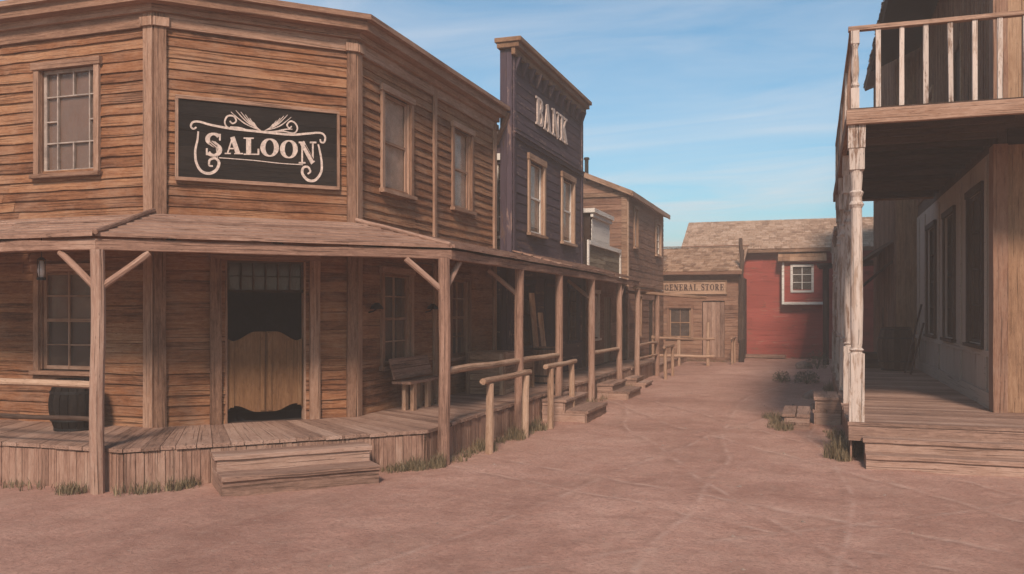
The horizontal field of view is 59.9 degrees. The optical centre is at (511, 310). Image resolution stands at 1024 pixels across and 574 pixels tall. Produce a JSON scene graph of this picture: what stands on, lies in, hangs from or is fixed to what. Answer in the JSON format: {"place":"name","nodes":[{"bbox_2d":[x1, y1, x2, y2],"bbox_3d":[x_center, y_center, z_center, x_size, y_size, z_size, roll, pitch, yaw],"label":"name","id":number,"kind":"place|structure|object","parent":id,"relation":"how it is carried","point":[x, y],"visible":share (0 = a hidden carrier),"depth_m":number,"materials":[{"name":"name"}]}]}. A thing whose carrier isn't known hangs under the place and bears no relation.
{"place":"outdoors","nodes":[
{"label":"outdoors","id":0,"kind":"place"},
{"bbox_2d":[1,355,860,496],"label":"grass","id":1,"kind":"structure","parent":0,"point":[838,450],"depth_m":12.47,"materials":[{"name":"green plant"}]},
{"bbox_2d":[0,0,882,246],"label":"sky","id":2,"kind":"structure","parent":0,"point":[703,110],"materials":[{"name":"blue"}]},
{"bbox_2d":[0,357,1023,573],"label":"ground","id":3,"kind":"structure","parent":0,"point":[652,533],"depth_m":9.21,"materials":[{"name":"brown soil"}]},
{"bbox_2d":[0,0,579,494],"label":"saloon building","id":4,"kind":"structure","parent":3,"relation":"on","point":[192,324],"depth_m":12.74,"materials":[{"name":"brown wood"}]},
{"bbox_2d":[36,238,45,279],"bbox_3d":[-5.885,-0.649,11.108,0.110,0.541,0.105,0,0,19],"label":"hanging lantern","id":5,"kind":"object","parent":4,"relation":"hanging from","point":[41,270],"visible":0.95,"depth_m":11.08,"materials":[{"name":"metal"}]},
{"bbox_2d":[29,263,90,375],"bbox_3d":[-6.302,0.139,12.755,1.250,1.602,0.430,0,0,19],"label":"window","id":6,"kind":"structure","parent":4,"relation":"in","point":[65,298],"depth_m":12.79,"materials":[{"name":"clear glass"}]},
{"bbox_2d":[29,55,102,179],"bbox_3d":[-6.310,-2.721,12.655,1.240,1.666,0.235,0,0,19],"label":"window","id":7,"kind":"structure","parent":4,"relation":"in","point":[70,103],"depth_m":12.73,"materials":[{"name":"clear glass"}]},
{"bbox_2d":[48,377,88,431],"bbox_3d":[-5.883,1.261,11.952,0.640,0.686,0.632,0,0,19],"label":"barrel","id":8,"kind":"object","parent":4,"relation":"on","point":[68,401],"visible":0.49,"depth_m":11.69,"materials":[{"name":"wood"}]},
{"bbox_2d":[175,94,339,189],"bbox_3d":[-3.600,-2.380,12.716,2.300,1.183,0.056,0,0,-26],"label":"saloon sign","id":9,"kind":"object","parent":4,"relation":"attached to","point":[221,140],"visible":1,"depth_m":12.69,"materials":[{"name":"paint"}]},
{"bbox_2d":[209,253,320,424],"bbox_3d":[-3.564,0.374,12.834,1.560,2.451,0.237,0,0,-26],"label":"doorway","id":10,"kind":"structure","parent":4,"relation":"in","point":[265,371],"depth_m":12.81,"materials":[{"name":"brown wood"}]},
{"bbox_2d":[368,303,383,312],"bbox_3d":[-2.093,-0.039,13.747,0.219,0.162,0.218,0,0,-27],"label":"wall lamp","id":11,"kind":"object","parent":4,"relation":"attached to","point":[374,306],"visible":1,"depth_m":13.69,"materials":[{"name":"metal"}]},
{"bbox_2d":[379,82,417,200],"bbox_3d":[-1.935,-2.755,14.729,0.237,1.736,1.240,0,0,19],"label":"window","id":12,"kind":"structure","parent":4,"relation":"in","point":[395,172],"depth_m":14.89,"materials":[{"name":"clear glass"}]},
{"bbox_2d":[379,266,417,370],"bbox_3d":[-2.028,0.139,14.760,0.430,1.683,1.300,0,0,19],"label":"window","id":13,"kind":"structure","parent":4,"relation":"in","point":[388,284],"depth_m":15.14,"materials":[{"name":"clear glass"}]},
{"bbox_2d":[388,355,438,410],"bbox_3d":[-1.555,1.184,14.731,0.377,0.833,1.450,0,0,19],"label":"bench","id":14,"kind":"object","parent":4,"relation":"on","point":[416,392],"visible":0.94,"depth_m":14.68,"materials":[{"name":"brown wood"}]},
{"bbox_2d":[425,304,437,312],"bbox_3d":[-1.407,-0.039,15.764,0.219,0.162,0.218,0,0,-27],"label":"wall lamp","id":15,"kind":"object","parent":4,"relation":"attached to","point":[432,306],"visible":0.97,"depth_m":15.70,"materials":[{"name":"metal"}]},
{"bbox_2d":[450,274,472,360],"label":"window","id":16,"kind":"structure","parent":4,"relation":"in","point":[460,292],"depth_m":17.69,"materials":[{"name":"clear glass"}]},
{"bbox_2d":[450,120,476,215],"bbox_3d":[-1.009,-2.770,17.456,0.236,1.700,1.160,0,0,19],"label":"window","id":17,"kind":"structure","parent":4,"relation":"in","point":[461,151],"depth_m":17.66,"materials":[{"name":"clear glass"}]},
{"bbox_2d":[466,350,514,394],"bbox_3d":[-0.382,1.198,17.348,0.795,0.803,0.896,0,0,19],"label":"crate","id":18,"kind":"object","parent":4,"relation":"on","point":[475,386],"visible":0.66,"depth_m":17.00,"materials":[{"name":"brown wood"}]},
{"bbox_2d":[524,361,533,387],"bbox_3d":[0.051,1.314,18.309,0.646,0.572,0.746,0,0,19],"label":"crate","id":19,"kind":"object","parent":4,"relation":"on","point":[529,365],"visible":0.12,"depth_m":18.42,"materials":[{"name":"brown wood"}]},
{"bbox_2d":[210,442,379,496],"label":"wooden steps","id":20,"kind":"structure","parent":3,"relation":"on","point":[260,471],"depth_m":10.57,"materials":[{"name":"brown wood"}]},
{"bbox_2d":[480,369,531,453],"bbox_3d":[-0.059,1.587,13.789,0.140,1.228,2.232,0,0,19],"label":"hitching rail","id":21,"kind":"object","parent":3,"relation":"on","point":[489,381],"visible":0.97,"depth_m":13.19,"materials":[{"name":"brown wood"}]},
{"bbox_2d":[543,359,576,428],"bbox_3d":[0.918,1.574,16.573,0.137,1.258,2.029,0,0,19],"label":"hitching rail","id":22,"kind":"object","parent":3,"relation":"on","point":[550,391],"visible":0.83,"depth_m":15.86,"materials":[{"name":"brown wood"}]},
{"bbox_2d":[494,36,639,401],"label":"bank building","id":23,"kind":"structure","parent":3,"relation":"on","point":[540,173],"depth_m":21.05,"materials":[{"name":"paint"}]},
{"bbox_2d":[497,153,499,238],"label":"window","id":24,"kind":"structure","parent":23,"relation":"in","point":[498,154],"depth_m":20.74,"materials":[{"name":"white paint"}]},
{"bbox_2d":[523,279,535,349],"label":"window","id":25,"kind":"structure","parent":23,"relation":"in","point":[529,288],"depth_m":20.49,"materials":[{"name":"brown paint"}]},
{"bbox_2d":[529,293,538,346],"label":"bark slab","id":26,"kind":"structure","parent":23,"relation":"on","point":[533,318],"depth_m":20.16,"materials":[{"name":"brown wood"}]},
{"bbox_2d":[527,152,547,238],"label":"window","id":27,"kind":"structure","parent":23,"relation":"in","point":[536,217],"depth_m":21.10,"materials":[{"name":"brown wood"}]},
{"bbox_2d":[538,313,545,345],"bbox_3d":[0.757,0.825,20.710,0.250,1.550,0.283,0,0,19],"label":"bark slab","id":28,"kind":"object","parent":23,"relation":"on","point":[541,328],"depth_m":20.63,"materials":[{"name":"brown wood"}]},
{"bbox_2d":[532,346,554,383],"bbox_3d":[0.723,1.200,19.507,0.600,0.807,0.592,0,0,19],"label":"crate","id":29,"kind":"object","parent":23,"relation":"on","point":[540,374],"visible":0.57,"depth_m":19.27,"materials":[{"name":"brown"}]},
{"bbox_2d":[547,286,554,346],"bbox_3d":[0.955,0.475,22.124,0.085,2.250,1.078,0,0,19],"label":"door","id":30,"kind":"structure","parent":23,"relation":"in","point":[550,290],"depth_m":22.18,"materials":[{"name":"brown paint"}]},
{"bbox_2d":[535,95,567,144],"bbox_3d":[1.011,-4.690,22.071,0.034,0.712,2.800,0,0,19],"label":"bank lettering","id":31,"kind":"object","parent":23,"relation":"attached to","point":[540,122],"visible":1,"depth_m":21.75,"materials":[{"name":"paint"}]},
{"bbox_2d":[560,171,577,246],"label":"window","id":32,"kind":"structure","parent":23,"relation":"in","point":[568,191],"depth_m":23.85,"materials":[{"name":"brown wood"}]},
{"bbox_2d":[567,284,581,343],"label":"window","id":33,"kind":"structure","parent":23,"relation":"in","point":[576,294],"depth_m":24.47,"materials":[{"name":"brown paint"}]},
{"bbox_2d":[542,391,607,422],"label":"wooden steps","id":34,"kind":"structure","parent":3,"relation":"on","point":[581,411],"depth_m":16.82,"materials":[{"name":"brown wood"}]},
{"bbox_2d":[597,379,641,399],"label":"wooden steps","id":35,"kind":"structure","parent":3,"relation":"on","point":[617,389],"depth_m":21.08,"materials":[{"name":"brown wood"}]},
{"bbox_2d":[583,157,686,372],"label":"brown house","id":36,"kind":"structure","parent":3,"relation":"on","point":[636,232],"depth_m":30.72,"materials":[{"name":"brown wood"}]},
{"bbox_2d":[633,205,639,249],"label":"window","id":37,"kind":"structure","parent":36,"relation":"in","point":[636,214],"depth_m":31.05,"materials":[{"name":"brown wood"}]},
{"bbox_2d":[640,295,643,337],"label":"window","id":38,"kind":"structure","parent":36,"relation":"in","point":[641,336],"depth_m":31.70,"materials":[{"name":"brown wood"}]},
{"bbox_2d":[649,300,651,357],"bbox_3d":[5.255,0.700,33.915,0.030,2.200,0.950,0,0,19],"label":"door","id":39,"kind":"structure","parent":36,"relation":"in","point":[650,301],"depth_m":34.01,"materials":[{"name":"brown wood"}]},
{"bbox_2d":[655,221,662,257],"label":"window","id":40,"kind":"structure","parent":36,"relation":"in","point":[658,229],"depth_m":35.74,"materials":[{"name":"brown wood"}]},
{"bbox_2d":[572,208,705,378],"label":"shop","id":41,"kind":"structure","parent":3,"relation":"on","point":[599,251],"depth_m":26.72,"materials":[{"name":"brown"}]},
{"bbox_2d":[595,290,601,340],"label":"window","id":42,"kind":"structure","parent":41,"relation":"in","point":[597,299],"depth_m":26.32,"materials":[{"name":"brown paint"}]},
{"bbox_2d":[604,297,609,361],"bbox_3d":[2.924,0.550,27.684,0.030,2.100,0.950,0,0,19],"label":"door","id":43,"kind":"structure","parent":41,"relation":"in","point":[606,299],"depth_m":27.71,"materials":[{"name":"brown wood"}]},
{"bbox_2d":[625,375,652,387],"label":"wooden steps","id":44,"kind":"structure","parent":3,"relation":"on","point":[636,380],"depth_m":24.21,"materials":[{"name":"brown wood"}]},
{"bbox_2d":[663,344,674,378],"bbox_3d":[4.907,1.635,27.785,0.122,1.135,1.933,0,0,19],"label":"hitching rail","id":45,"kind":"object","parent":3,"relation":"on","point":[665,359],"visible":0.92,"depth_m":27.13,"materials":[{"name":"brown wood"}]},
{"bbox_2d":[651,322,714,365],"bbox_3d":[6.441,1.325,33.907,2.559,1.754,0.200,0,0,19],"label":"log fence","id":46,"kind":"object","parent":3,"relation":"on","point":[707,356],"visible":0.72,"depth_m":33.71,"materials":[{"name":"brown wood"}]},
{"bbox_2d":[663,238,748,361],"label":"general store","id":47,"kind":"structure","parent":3,"relation":"on","point":[687,317],"depth_m":36.48,"materials":[{"name":"brown"}]},
{"bbox_2d":[666,306,693,337],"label":"window","id":48,"kind":"structure","parent":47,"relation":"in","point":[679,321],"depth_m":36.91,"materials":[{"name":"brown"}]},
{"bbox_2d":[663,280,726,293],"bbox_3d":[7.470,-0.949,36.464,2.650,0.574,0.067,0,0,19],"label":"general store sign","id":49,"kind":"object","parent":47,"relation":"attached to","point":[697,287],"visible":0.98,"depth_m":36.43,"materials":[{"name":"brown wood"}]},
{"bbox_2d":[703,302,723,356],"bbox_3d":[8.248,0.815,36.330,0.861,2.330,0.030,0,0,19],"label":"door","id":50,"kind":"structure","parent":47,"relation":"in","point":[717,307],"depth_m":36.29,"materials":[{"name":"brown wood"}]},
{"bbox_2d":[731,337,735,364],"bbox_3d":[8.683,1.620,34.847,0.100,1.163,1.734,0,0,19],"label":"hitching rail","id":51,"kind":"object","parent":3,"relation":"on","point":[733,346],"visible":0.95,"depth_m":35.18,"materials":[{"name":"brown wood"}]},
{"bbox_2d":[746,354,784,357],"bbox_3d":[11.092,2.001,39.115,1.800,0.128,0.608,0,0,19],"label":"door step","id":52,"kind":"object","parent":3,"relation":"on","point":[766,355],"depth_m":38.87,"materials":[{"name":"brown wood"}]},
{"bbox_2d":[772,371,790,382],"bbox_3d":[7.896,1.921,26.033,0.558,0.409,0.516,0,0,19],"label":"dry shrub","id":53,"kind":"object","parent":3,"relation":"on","point":[780,377],"visible":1,"depth_m":25.99,"materials":[{"name":"green plant"}]},
{"bbox_2d":[781,405,810,429],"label":"wooden steps","id":54,"kind":"structure","parent":3,"relation":"on","point":[798,417],"depth_m":15.68,"materials":[{"name":"brown wood"}]},
{"bbox_2d":[795,361,812,368],"bbox_3d":[10.623,2.035,32.309,0.618,0.408,0.584,0,0,19],"label":"rock","id":55,"kind":"object","parent":3,"relation":"on","point":[800,365],"visible":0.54,"depth_m":32.13,"materials":[{"name":"stone"}]},
{"bbox_2d":[794,370,819,383],"bbox_3d":[8.481,1.917,25.546,0.762,0.417,0.794,0,0,19],"label":"dry shrub","id":56,"kind":"object","parent":3,"relation":"on","point":[811,377],"visible":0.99,"depth_m":25.48,"materials":[{"name":"green plant"}]},
{"bbox_2d":[803,390,813,398],"bbox_3d":[7.173,2.055,21.105,0.468,0.308,0.439,0,0,-37],"label":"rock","id":57,"kind":"object","parent":3,"relation":"on","point":[808,394],"visible":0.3,"depth_m":21.02,"materials":[{"name":"stone"}]},
{"bbox_2d":[805,349,829,368],"bbox_3d":[10.889,1.754,31.681,0.889,0.740,0.835,0,0,19],"label":"dry shrub","id":58,"kind":"object","parent":3,"relation":"on","point":[819,361],"visible":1,"depth_m":31.63,"materials":[{"name":"plant"}]},
{"bbox_2d":[812,391,840,424],"bbox_3d":[5.987,1.869,16.924,0.518,0.550,1.301,0,0,19],"label":"step block","id":59,"kind":"object","parent":3,"relation":"on","point":[826,408],"depth_m":16.34,"materials":[{"name":"brown wood"}]},
{"bbox_2d":[817,260,872,364],"bbox_3d":[13.290,0.112,34.865,2.508,4.080,2.799,0,0,19],"label":"dark awning","id":60,"kind":"object","parent":3,"relation":"on","point":[825,267],"visible":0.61,"depth_m":34.04,"materials":[{"name":"brown wood"}]},
{"bbox_2d":[830,0,1023,459],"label":"building","id":61,"kind":"structure","parent":3,"relation":"on","point":[946,151],"depth_m":14.26,"materials":[{"name":"brown"}]},
{"bbox_2d":[862,352,879,367],"bbox_3d":[9.542,1.339,24.006,0.946,0.423,0.544,0,0,19],"label":"crate","id":62,"kind":"object","parent":61,"relation":"on","point":[871,360],"visible":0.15,"depth_m":23.74,"materials":[{"name":"brown wood"}]},
{"bbox_2d":[877,327,914,370],"bbox_3d":[9.947,0.990,23.023,0.920,1.128,0.908,0,0,19],"label":"barrel","id":63,"kind":"object","parent":61,"relation":"on","point":[893,345],"visible":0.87,"depth_m":22.68,"materials":[{"name":"brown wood"}]},
{"bbox_2d":[904,304,922,372],"bbox_3d":[9.894,0.700,21.903,0.435,1.712,0.145,0,0,11],"label":"leaning board","id":64,"kind":"object","parent":61,"relation":"on","point":[912,341],"visible":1,"depth_m":21.85,"materials":[{"name":"brown wood"}]},
{"bbox_2d":[910,323,924,374],"bbox_3d":[9.789,0.925,21.467,0.354,1.263,0.127,0,0,11],"label":"leaning board","id":65,"kind":"object","parent":61,"relation":"on","point":[917,346],"visible":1,"depth_m":21.42,"materials":[{"name":"brown wood"}]},
{"bbox_2d":[923,219,936,337],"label":"window","id":66,"kind":"structure","parent":61,"relation":"in","point":[933,254],"depth_m":21.63,"materials":[{"name":"brown wood"}]},
{"bbox_2d":[929,84,933,102],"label":"window","id":67,"kind":"structure","parent":61,"relation":"in","point":[931,91],"depth_m":20.48,"materials":[{"name":"black glass"}]},
{"bbox_2d":[939,205,955,342],"bbox_3d":[8.983,-0.716,18.175,0.231,2.697,1.660,0,0,19],"label":"window","id":68,"kind":"structure","parent":61,"relation":"in","point":[951,221],"depth_m":18.78,"materials":[{"name":"brown wood"}]},
{"bbox_2d":[956,47,959,100],"bbox_3d":[8.620,-3.975,17.137,0.111,2.250,1.190,0,0,19],"label":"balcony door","id":69,"kind":"structure","parent":61,"relation":"in","point":[958,52],"depth_m":17.34,"materials":[{"name":"brown wood"}]},
{"bbox_2d":[962,181,983,348],"bbox_3d":[7.986,-0.742,15.240,0.229,2.745,1.660,0,0,19],"label":"window","id":70,"kind":"structure","parent":61,"relation":"in","point":[974,227],"depth_m":15.83,"materials":[{"name":"brown wood"}]},
{"bbox_2d":[862,436,1023,476],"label":"wooden steps","id":71,"kind":"structure","parent":3,"relation":"on","point":[964,457],"depth_m":11.57,"materials":[{"name":"brown wood"}]},
{"bbox_2d":[682,217,872,358],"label":"red barn","id":72,"kind":"structure","parent":0,"point":[783,274],"depth_m":39.31,"materials":[{"name":"paint"}]},
{"bbox_2d":[778,251,826,303],"bbox_3d":[12.612,-1.482,38.617,2.000,2.444,0.736,0,0,19],"label":"bay window","id":73,"kind":"structure","parent":72,"relation":"in","point":[801,276],"depth_m":38.57,"materials":[{"name":"red paint"}]},
{"bbox_2d":[863,6,918,367],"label":"tall plank house","id":74,"kind":"structure","parent":0,"point":[893,254],"depth_m":24.76,"materials":[{"name":"brown"}]}
]}

